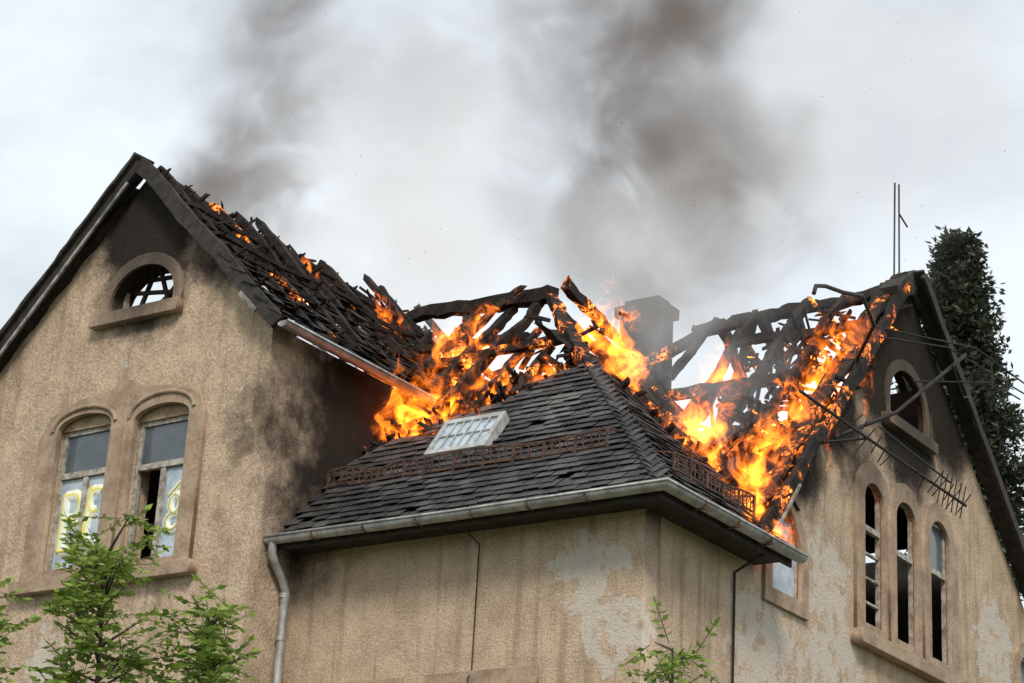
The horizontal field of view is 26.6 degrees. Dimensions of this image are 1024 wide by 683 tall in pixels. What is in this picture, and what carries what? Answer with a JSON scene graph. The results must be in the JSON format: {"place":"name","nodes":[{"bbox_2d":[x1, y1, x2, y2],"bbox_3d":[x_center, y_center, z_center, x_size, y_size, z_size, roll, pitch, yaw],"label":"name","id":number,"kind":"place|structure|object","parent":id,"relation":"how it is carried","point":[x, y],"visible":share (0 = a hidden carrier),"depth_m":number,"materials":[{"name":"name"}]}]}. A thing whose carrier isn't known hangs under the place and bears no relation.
{"place":"outdoors","nodes":[
{"label":"outdoors","id":0,"kind":"place"},
{"bbox_2d":[56,486,102,553],"bbox_3d":[-5.798,2.389,29.158,0.775,0.902,0.052,-11,-25,32],"label":"graffiti","id":1,"kind":"object","parent":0,"point":[91,512],"visible":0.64,"depth_m":29.17,"materials":[{"name":"yellow paint"}]},
{"bbox_2d":[0,0,1023,607],"label":"sky","id":2,"kind":"structure","parent":0,"point":[269,109],"materials":[{"name":"grey"}]},
{"bbox_2d":[731,553,764,682],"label":"cable on side wall","id":3,"kind":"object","parent":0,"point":[734,597],"visible":1,"depth_m":26.32,"materials":[{"name":"metal"}]},
{"bbox_2d":[700,391,941,661],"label":"sooty interior floors","id":4,"kind":"structure","parent":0,"point":[909,413],"depth_m":35.01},
{"bbox_2d":[278,318,453,411],"bbox_3d":[-1.278,0.763,30.035,0.214,0.174,6.004,-11,-25,32],"label":"wing gutter","id":5,"kind":"object","parent":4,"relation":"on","point":[325,344],"visible":0.61,"depth_m":28.86,"materials":[{"name":"metal"}]},
{"bbox_2d":[396,345,566,437],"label":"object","id":6,"kind":"object","parent":4,"relation":"on","point":[433,418],"visible":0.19,"depth_m":29.80,"materials":[{"name":"orange"}]},
{"bbox_2d":[362,311,630,454],"bbox_3d":[-0.937,0.895,30.173,4.655,3.271,2.130,-5,-22,20],"label":"charred debris","id":7,"kind":"object","parent":4,"relation":"on","point":[424,421],"visible":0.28,"depth_m":29.70,"materials":[{"name":"wood"}]},
{"bbox_2d":[529,319,697,469],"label":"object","id":8,"kind":"object","parent":4,"relation":"on","point":[551,334],"visible":0.18,"depth_m":30.03,"materials":[{"name":"black wood"}]},
{"bbox_2d":[542,353,733,471],"bbox_3d":[2.457,1.675,29.671,3.805,2.649,2.154,21,-27,-38],"label":"glowing debris side","id":9,"kind":"object","parent":4,"relation":"on","point":[553,361],"visible":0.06,"depth_m":29.55,"materials":[{"name":"orange wood"}]},
{"bbox_2d":[614,295,679,392],"bbox_3d":[2.127,1.073,35.042,0.890,3.700,0.590,-11,-25,32],"label":"chimney","id":10,"kind":"object","parent":4,"relation":"on","point":[646,328],"visible":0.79,"depth_m":35.28,"materials":[{"name":"brick"}]},
{"bbox_2d":[524,313,784,520],"bbox_3d":[2.354,1.416,29.842,4.116,3.413,2.343,17,-25,-31],"label":"charred debris side","id":11,"kind":"object","parent":4,"relation":"on","point":[624,383],"visible":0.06,"depth_m":29.21,"materials":[{"name":"black wood"}]},
{"bbox_2d":[356,11,1005,324],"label":"flying embers","id":12,"kind":"object","parent":4,"relation":"on","point":[670,186],"visible":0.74,"depth_m":34.25},
{"bbox_2d":[703,296,897,510],"bbox_3d":[3.614,1.082,30.288,2.435,5.127,4.395,-11,-25,32],"label":"glowing debris","id":13,"kind":"object","parent":4,"relation":"on","point":[818,349],"visible":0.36,"depth_m":30.83,"materials":[{"name":"orange wood"}]},
{"bbox_2d":[692,303,912,536],"bbox_3d":[3.598,1.081,30.224,2.520,4.879,4.510,-11,-25,32],"label":"charred debris","id":14,"kind":"object","parent":4,"relation":"on","point":[792,350],"visible":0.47,"depth_m":30.49,"materials":[{"name":"black wood"}]},
{"label":"ground","id":15,"kind":"structure","parent":0,"visible":0},
{"bbox_2d":[0,576,41,682],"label":"young ash tree","id":16,"kind":"object","parent":15,"relation":"on","point":[6,627],"visible":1,"depth_m":14.19,"materials":[{"name":"green plant"}]},
{"bbox_2d":[19,504,179,682],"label":"young ash tree","id":17,"kind":"object","parent":15,"relation":"on","point":[104,561],"visible":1,"depth_m":14.17,"materials":[{"name":"green plant"}]},
{"bbox_2d":[76,466,177,559],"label":"wing far wall","id":18,"kind":"structure","parent":15,"relation":"on","point":[152,496],"depth_m":32.78,"materials":[{"name":"paint"}]},
{"bbox_2d":[0,181,291,682],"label":"gable wall","id":19,"kind":"structure","parent":15,"relation":"on","point":[221,345],"depth_m":28.81,"materials":[{"name":"paint"}]},
{"bbox_2d":[0,188,139,372],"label":"wing far slope","id":20,"kind":"structure","parent":19,"relation":"attached to","point":[65,281],"depth_m":30.68,"materials":[{"name":"black wood"}]},
{"bbox_2d":[47,425,110,569],"bbox_3d":[-5.760,2.133,29.236,1.040,2.010,0.085,-11,-25,32],"label":"window frame","id":21,"kind":"object","parent":19,"relation":"attached to","point":[86,475],"visible":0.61,"depth_m":29.40,"materials":[{"name":"grey wood"}]},
{"bbox_2d":[52,478,83,568],"bbox_3d":[-5.980,2.469,29.264,0.420,1.260,0.001,-11,-25,32],"label":"window pane","id":22,"kind":"object","parent":21,"relation":"in","point":[71,485],"visible":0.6,"depth_m":29.36,"materials":[{"name":"glass"}]},
{"bbox_2d":[54,484,102,556],"bbox_3d":[-5.755,2.444,29.254,0.908,1.053,0.280,-11,-25,32],"label":"graffiti halo","id":23,"kind":"object","parent":21,"relation":"attached to","point":[72,498],"visible":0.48,"depth_m":29.21,"materials":[{"name":"paint"}]},
{"bbox_2d":[63,414,110,433],"bbox_3d":[-5.705,1.075,29.631,1.060,0.249,0.100,-11,-25,32],"label":"window tympanum","id":24,"kind":"object","parent":21,"relation":"in","point":[89,422],"depth_m":29.61,"materials":[{"name":"beige paint"}]},
{"bbox_2d":[65,431,109,473],"bbox_3d":[-5.719,1.502,29.485,0.920,0.530,0.001,-11,-25,32],"label":"window pane","id":25,"kind":"object","parent":21,"relation":"in","point":[87,452],"visible":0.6,"depth_m":29.53,"materials":[{"name":"grey glass"}]},
{"bbox_2d":[81,475,103,564],"bbox_3d":[-5.566,2.390,28.995,0.420,1.260,0.001,-11,-25,32],"label":"window pane","id":26,"kind":"object","parent":21,"relation":"in","point":[96,480],"visible":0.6,"depth_m":29.08,"materials":[{"name":"glass"}]},
{"bbox_2d":[7,558,197,597],"bbox_3d":[-5.378,3.098,28.295,3.240,0.180,0.180,-11,-25,32],"label":"window sill","id":27,"kind":"structure","parent":19,"relation":"attached to","point":[164,570],"depth_m":27.89,"materials":[{"name":"stone"}]},
{"bbox_2d":[98,426,127,550],"bbox_3d":[-5.290,2.074,28.647,0.246,1.966,0.076,-11,-25,32],"label":"window mullion pilaster","id":28,"kind":"object","parent":27,"relation":"on","point":[113,480],"depth_m":28.68,"materials":[{"name":"stone"}]},
{"bbox_2d":[19,378,207,580],"bbox_3d":[-5.275,1.779,28.841,3.032,2.712,0.082,-11,-25,32],"label":"window surround","id":29,"kind":"object","parent":27,"relation":"on","point":[122,398],"visible":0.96,"depth_m":28.94,"materials":[{"name":"stone"}]},
{"bbox_2d":[50,404,116,431],"bbox_3d":[-5.808,1.010,29.492,1.236,0.315,0.060,-11,-25,32],"label":"hood moulding","id":30,"kind":"object","parent":29,"relation":"attached to","point":[80,408],"visible":1,"depth_m":29.54,"materials":[{"name":"stone"}]},
{"bbox_2d":[127,389,195,417],"bbox_3d":[-4.631,0.786,28.729,1.216,0.315,0.060,-11,-25,32],"label":"hood moulding","id":31,"kind":"object","parent":29,"relation":"attached to","point":[154,394],"visible":1,"depth_m":28.77,"materials":[{"name":"stone"}]},
{"bbox_2d":[123,293,130,307],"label":"window frame","id":32,"kind":"object","parent":19,"relation":"attached to","point":[126,301],"visible":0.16,"depth_m":30.24,"materials":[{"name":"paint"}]},
{"bbox_2d":[131,270,172,304],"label":"burnt attic window bars","id":33,"kind":"object","parent":32,"relation":"attached to","point":[165,291],"visible":0.68,"depth_m":30.04,"materials":[{"name":"black wood"}]},
{"bbox_2d":[88,296,183,330],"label":"attic sill","id":34,"kind":"structure","parent":19,"relation":"attached to","point":[138,313],"depth_m":29.52,"materials":[{"name":"beige stone"}]},
{"bbox_2d":[100,252,184,313],"bbox_3d":[-5.051,-0.827,29.802,1.500,0.830,0.050,-11,-25,32],"label":"attic surround","id":35,"kind":"object","parent":19,"relation":"attached to","point":[166,261],"visible":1,"depth_m":29.90,"materials":[{"name":"beige stone"}]},
{"bbox_2d":[125,415,188,561],"bbox_3d":[-4.586,1.956,28.456,1.020,1.990,0.085,-11,-25,32],"label":"window frame","id":36,"kind":"object","parent":19,"relation":"attached to","point":[163,466],"visible":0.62,"depth_m":28.60,"materials":[{"name":"grey wood"}]},
{"bbox_2d":[139,404,188,423],"bbox_3d":[-4.532,0.907,28.847,1.040,0.249,0.100,-11,-25,32],"label":"window tympanum","id":37,"kind":"object","parent":36,"relation":"in","point":[168,411],"depth_m":28.82,"materials":[{"name":"beige paint"}]},
{"bbox_2d":[141,420,187,464],"bbox_3d":[-4.545,1.334,28.701,0.900,0.530,0.001,-11,-25,32],"label":"window pane","id":38,"kind":"object","parent":36,"relation":"in","point":[165,442],"visible":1,"depth_m":28.74,"materials":[{"name":"grey glass"}]},
{"bbox_2d":[158,466,182,556],"bbox_3d":[-4.396,2.214,28.217,0.410,1.240,0.001,-11,-25,32],"label":"window pane","id":39,"kind":"object","parent":36,"relation":"in","point":[174,475],"visible":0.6,"depth_m":28.33,"materials":[{"name":"glass"}]},
{"bbox_2d":[164,481,180,530],"bbox_3d":[-4.400,2.156,28.238,0.277,0.682,0.060,-11,-25,32],"label":"graffiti tag","id":40,"kind":"object","parent":39,"relation":"attached to","point":[170,509],"visible":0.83,"depth_m":28.21,"materials":[{"name":"yellow paint"}]},
{"bbox_2d":[162,480,180,534],"bbox_3d":[-4.367,2.183,28.282,0.390,0.782,0.180,-11,-25,32],"label":"graffiti tag halo","id":41,"kind":"object","parent":36,"relation":"attached to","point":[173,499],"visible":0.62,"depth_m":28.23,"materials":[{"name":"paint"}]},
{"bbox_2d":[0,152,1023,598],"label":"verge boards","id":42,"kind":"object","parent":19,"relation":"attached to","point":[136,170],"visible":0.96,"depth_m":30.75,"materials":[{"name":"black wood"}]},
{"bbox_2d":[0,182,801,525],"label":"verge drip strip","id":43,"kind":"object","parent":42,"relation":"attached to","point":[78,248],"visible":1,"depth_m":30.43,"materials":[{"name":"grey metal"}]},
{"bbox_2d":[157,165,910,533],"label":"charred rafters","id":44,"kind":"object","parent":42,"relation":"on","point":[741,325],"visible":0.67,"depth_m":31.95,"materials":[{"name":"black wood"}]},
{"bbox_2d":[147,168,490,402],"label":"charred battens","id":45,"kind":"object","parent":44,"relation":"on","point":[317,271],"visible":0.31,"depth_m":30.96,"materials":[{"name":"black wood"}]},
{"bbox_2d":[233,253,449,398],"bbox_3d":[-2.061,-0.083,31.838,2.866,2.878,7.216,-11,-25,32],"label":"wing boarding","id":46,"kind":"object","parent":44,"relation":"on","point":[339,343],"visible":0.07,"depth_m":29.86,"materials":[{"name":"black wood"}]},
{"bbox_2d":[202,222,488,404],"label":"wing slates","id":47,"kind":"object","parent":44,"relation":"on","point":[358,330],"visible":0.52,"depth_m":29.76,"materials":[{"name":"black stone"}]},
{"bbox_2d":[364,363,572,452],"bbox_3d":[-1.128,1.026,29.915,4.324,2.349,1.536,-4,-22,19],"label":"glowing debris","id":48,"kind":"object","parent":44,"relation":"on","point":[401,431],"visible":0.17,"depth_m":29.56,"materials":[{"name":"orange wood"}]},
{"bbox_2d":[712,402,829,510],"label":"flames","id":49,"kind":"object","parent":44,"relation":"attached to","point":[755,470],"visible":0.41,"depth_m":29.27,"materials":[{"name":"orange"}]},
{"bbox_2d":[748,275,910,529],"bbox_3d":[4.403,0.733,29.821,0.416,5.417,4.720,-11,-25,32],"label":"burnt verge board","id":50,"kind":"object","parent":42,"relation":"on","point":[807,453],"visible":0.94,"depth_m":29.43,"materials":[{"name":"black wood"}]},
{"bbox_2d":[139,573,263,682],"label":"young ash tree","id":51,"kind":"object","parent":15,"relation":"on","point":[207,661],"visible":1,"depth_m":14.12,"materials":[{"name":"green plant"}]},
{"bbox_2d":[258,335,432,682],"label":"wing side wall","id":52,"kind":"structure","parent":15,"relation":"on","point":[338,413],"depth_m":28.55,"materials":[{"name":"paint"}]},
{"bbox_2d":[268,542,289,682],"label":"downpipe","id":53,"kind":"object","parent":52,"relation":"attached to","point":[284,606],"visible":1,"depth_m":27.19,"materials":[{"name":"metal"}]},
{"bbox_2d":[275,592,289,641],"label":"downpipe collars","id":54,"kind":"object","parent":53,"relation":"attached to","point":[281,637],"visible":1,"depth_m":27.13,"materials":[{"name":"grey metal"}]},
{"bbox_2d":[284,508,660,682],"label":"bay front wall","id":55,"kind":"structure","parent":15,"relation":"on","point":[564,601],"depth_m":25.84,"materials":[{"name":"paint"}]},
{"bbox_2d":[344,677,403,682],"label":"window lintel","id":56,"kind":"structure","parent":55,"relation":"attached to","point":[395,680],"depth_m":26.21,"materials":[{"name":"stone"}]},
{"bbox_2d":[457,522,479,682],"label":"lightning conductor","id":57,"kind":"object","parent":55,"relation":"attached to","point":[475,599],"visible":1,"depth_m":25.89,"materials":[{"name":"metal"}]},
{"bbox_2d":[425,665,539,682],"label":"window lintel","id":58,"kind":"structure","parent":55,"relation":"attached to","point":[524,674],"depth_m":25.33,"materials":[{"name":"stone"}]},
{"bbox_2d":[299,388,751,525],"bbox_3d":[0.459,1.422,27.888,5.660,2.810,3.810,-11,-25,32],"label":"roof boarding","id":59,"kind":"object","parent":55,"relation":"on","point":[565,476],"visible":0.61,"depth_m":27.26,"materials":[{"name":"black wood"}]},
{"bbox_2d":[423,411,508,458],"bbox_3d":[-0.588,1.238,28.012,0.950,0.700,0.538,-11,-25,32],"label":"roof hatch frame","id":60,"kind":"object","parent":59,"relation":"on","point":[496,429],"visible":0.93,"depth_m":27.93,"materials":[{"name":"white metal"}]},
{"bbox_2d":[433,418,496,448],"bbox_3d":[-0.602,1.202,28.000,0.830,0.485,0.355,-11,-25,32],"label":"roof hatch glass","id":61,"kind":"object","parent":60,"relation":"in","point":[466,436],"visible":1,"depth_m":28.03,"materials":[{"name":"white glass"}]},
{"bbox_2d":[278,359,672,532],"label":"bay front slates","id":62,"kind":"object","parent":59,"relation":"on","point":[510,481],"visible":0.88,"depth_m":27.02,"materials":[{"name":"grey stone"}]},
{"bbox_2d":[325,427,755,521],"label":"snow guard rails","id":63,"kind":"object","parent":59,"relation":"on","point":[674,459],"visible":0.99,"depth_m":26.92,"materials":[{"name":"metal"}]},
{"bbox_2d":[500,387,596,435],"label":"pale bay front slates","id":64,"kind":"object","parent":59,"relation":"on","point":[554,412],"visible":1,"depth_m":28.01,"materials":[{"name":"grey stone"}]},
{"bbox_2d":[585,362,788,543],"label":"bay side slates","id":65,"kind":"object","parent":59,"relation":"on","point":[667,438],"visible":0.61,"depth_m":27.10,"materials":[{"name":"grey stone"}]},
{"bbox_2d":[584,362,663,479],"bbox_3d":[1.364,0.955,26.797,0.175,2.909,4.084,7,-21,-9],"label":"hip capping","id":66,"kind":"object","parent":65,"relation":"on","point":[609,401],"visible":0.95,"depth_m":26.70,"materials":[{"name":"tile"}]},
{"bbox_2d":[277,490,791,567],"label":"soffit and fascia","id":67,"kind":"structure","parent":55,"relation":"attached to","point":[681,513],"depth_m":25.81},
{"bbox_2d":[309,492,772,546],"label":"gutter brackets","id":68,"kind":"object","parent":67,"relation":"on","point":[704,507],"visible":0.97,"depth_m":25.52,"materials":[{"name":"metal"}]},
{"bbox_2d":[263,477,808,563],"bbox_3d":[0.262,2.581,26.989,5.873,0.136,3.457,-11,-25,32],"label":"bay gutter","id":69,"kind":"object","parent":68,"relation":"on","point":[713,510],"visible":1,"depth_m":25.47,"materials":[{"name":"grey metal"}]},
{"bbox_2d":[618,596,720,682],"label":"young ash tree","id":70,"kind":"object","parent":15,"relation":"on","point":[677,662],"visible":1,"depth_m":14.18,"materials":[{"name":"green plant"}]},
{"bbox_2d":[656,296,1023,682],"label":"gable wall","id":71,"kind":"structure","parent":15,"relation":"on","point":[774,644],"depth_m":29.22,"materials":[{"name":"paint"}]},
{"bbox_2d":[775,511,791,542],"bbox_3d":[3.461,2.362,27.924,0.060,0.350,0.500,-11,-25,32],"label":"window frame","id":72,"kind":"object","parent":71,"relation":"attached to","point":[789,538],"visible":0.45,"depth_m":28.05,"materials":[{"name":"paint"}]},
{"bbox_2d":[775,518,787,536],"bbox_3d":[3.459,2.386,27.915,0.001,0.220,0.420,-11,-25,32],"label":"window pane","id":73,"kind":"object","parent":72,"relation":"attached to","point":[782,529],"visible":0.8,"depth_m":27.96,"materials":[{"name":"glass"}]},
{"bbox_2d":[761,499,808,620],"bbox_3d":[3.512,2.633,27.784,0.060,1.662,1.210,-11,-25,32],"label":"gothic surround","id":74,"kind":"object","parent":71,"relation":"attached to","point":[798,608],"visible":0.63,"depth_m":27.86,"materials":[{"name":"stone"}]},
{"bbox_2d":[773,535,796,598],"bbox_3d":[3.436,2.883,27.733,0.060,0.760,0.820,-11,-25,32],"label":"window frame","id":75,"kind":"object","parent":71,"relation":"attached to","point":[795,578],"visible":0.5,"depth_m":27.96,"materials":[{"name":"paint"}]},
{"bbox_2d":[773,560,793,596],"bbox_3d":[3.434,2.906,27.724,0.001,0.610,0.720,-11,-25,32],"label":"window pane","id":76,"kind":"object","parent":75,"relation":"attached to","point":[783,577],"visible":0.6,"depth_m":27.75,"materials":[{"name":"glass"}]},
{"bbox_2d":[865,484,880,629],"bbox_3d":[4.941,2.952,30.016,0.080,2.090,0.650,-11,-25,32],"label":"window frame","id":77,"kind":"object","parent":71,"relation":"attached to","point":[872,532],"visible":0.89,"depth_m":30.14,"materials":[{"name":"paint"}]},
{"bbox_2d":[897,503,913,646],"bbox_3d":[5.534,3.299,30.830,0.080,2.090,0.720,-11,-25,32],"label":"window frame","id":78,"kind":"object","parent":71,"relation":"attached to","point":[905,559],"visible":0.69,"depth_m":31.03,"materials":[{"name":"paint"}]},
{"bbox_2d":[853,463,959,676],"bbox_3d":[5.644,3.254,30.893,0.062,2.562,3.462,-11,-25,32],"label":"triple window surround","id":79,"kind":"object","parent":71,"relation":"attached to","point":[867,474],"visible":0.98,"depth_m":30.82,"materials":[{"name":"beige stone"}]},
{"bbox_2d":[888,506,895,643],"bbox_3d":[5.298,3.263,30.271,0.060,1.970,0.160,-11,-25,32],"label":"pier shaft","id":80,"kind":"object","parent":79,"relation":"on","point":[891,578],"visible":0.82,"depth_m":30.23,"materials":[{"name":"stone"}]},
{"bbox_2d":[850,627,969,682],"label":"triple window sill","id":81,"kind":"structure","parent":79,"relation":"attached to","point":[886,649],"depth_m":29.89,"materials":[{"name":"beige stone"}]},
{"bbox_2d":[921,527,929,661],"bbox_3d":[5.938,3.638,31.150,0.060,1.970,0.160,-11,-25,32],"label":"pier shaft","id":82,"kind":"object","parent":79,"relation":"on","point":[925,592],"visible":0.82,"depth_m":31.11,"materials":[{"name":"paint"}]},
{"bbox_2d":[884,359,929,437],"bbox_3d":[5.805,0.791,31.872,0.040,1.040,1.520,-11,-25,32],"label":"gable attic surround","id":83,"kind":"object","parent":71,"relation":"attached to","point":[902,365],"visible":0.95,"depth_m":31.97,"materials":[{"name":"beige stone"}]},
{"bbox_2d":[881,410,938,455],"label":"gable attic sill","id":84,"kind":"structure","parent":83,"relation":"attached to","point":[912,434],"depth_m":31.55,"materials":[{"name":"brown stone"}]},
{"bbox_2d":[799,183,1023,518],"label":"roof antenna","id":85,"kind":"object","parent":71,"relation":"attached to","point":[864,437],"visible":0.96,"depth_m":30.26,"materials":[{"name":"metal"}]},
{"bbox_2d":[931,523,946,663],"bbox_3d":[6.188,3.681,31.728,0.080,2.090,0.710,-11,-25,32],"label":"window frame","id":86,"kind":"object","parent":71,"relation":"attached to","point":[938,575],"visible":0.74,"depth_m":31.91,"materials":[{"name":"white wood"}]},
{"bbox_2d":[931,527,942,573],"bbox_3d":[6.217,3.054,31.974,0.001,0.660,0.630,-11,-25,32],"label":"window pane","id":87,"kind":"object","parent":86,"relation":"in","point":[936,549],"visible":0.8,"depth_m":32.06,"materials":[{"name":"glass"}]},
{"bbox_2d":[1013,643,1023,682],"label":"window surround","id":88,"kind":"object","parent":71,"relation":"attached to","point":[1018,655],"visible":1,"depth_m":33.80,"materials":[{"name":"stone"}]},
{"bbox_2d":[1021,662,1023,682],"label":"window pane","id":89,"kind":"object","parent":88,"relation":"in","point":[1022,672],"visible":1,"depth_m":34.15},
{"bbox_2d":[891,225,1023,600],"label":"poplar tree","id":90,"kind":"object","parent":15,"relation":"on","point":[957,274],"visible":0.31,"depth_m":41.02,"materials":[{"name":"green plant"}]}
]}

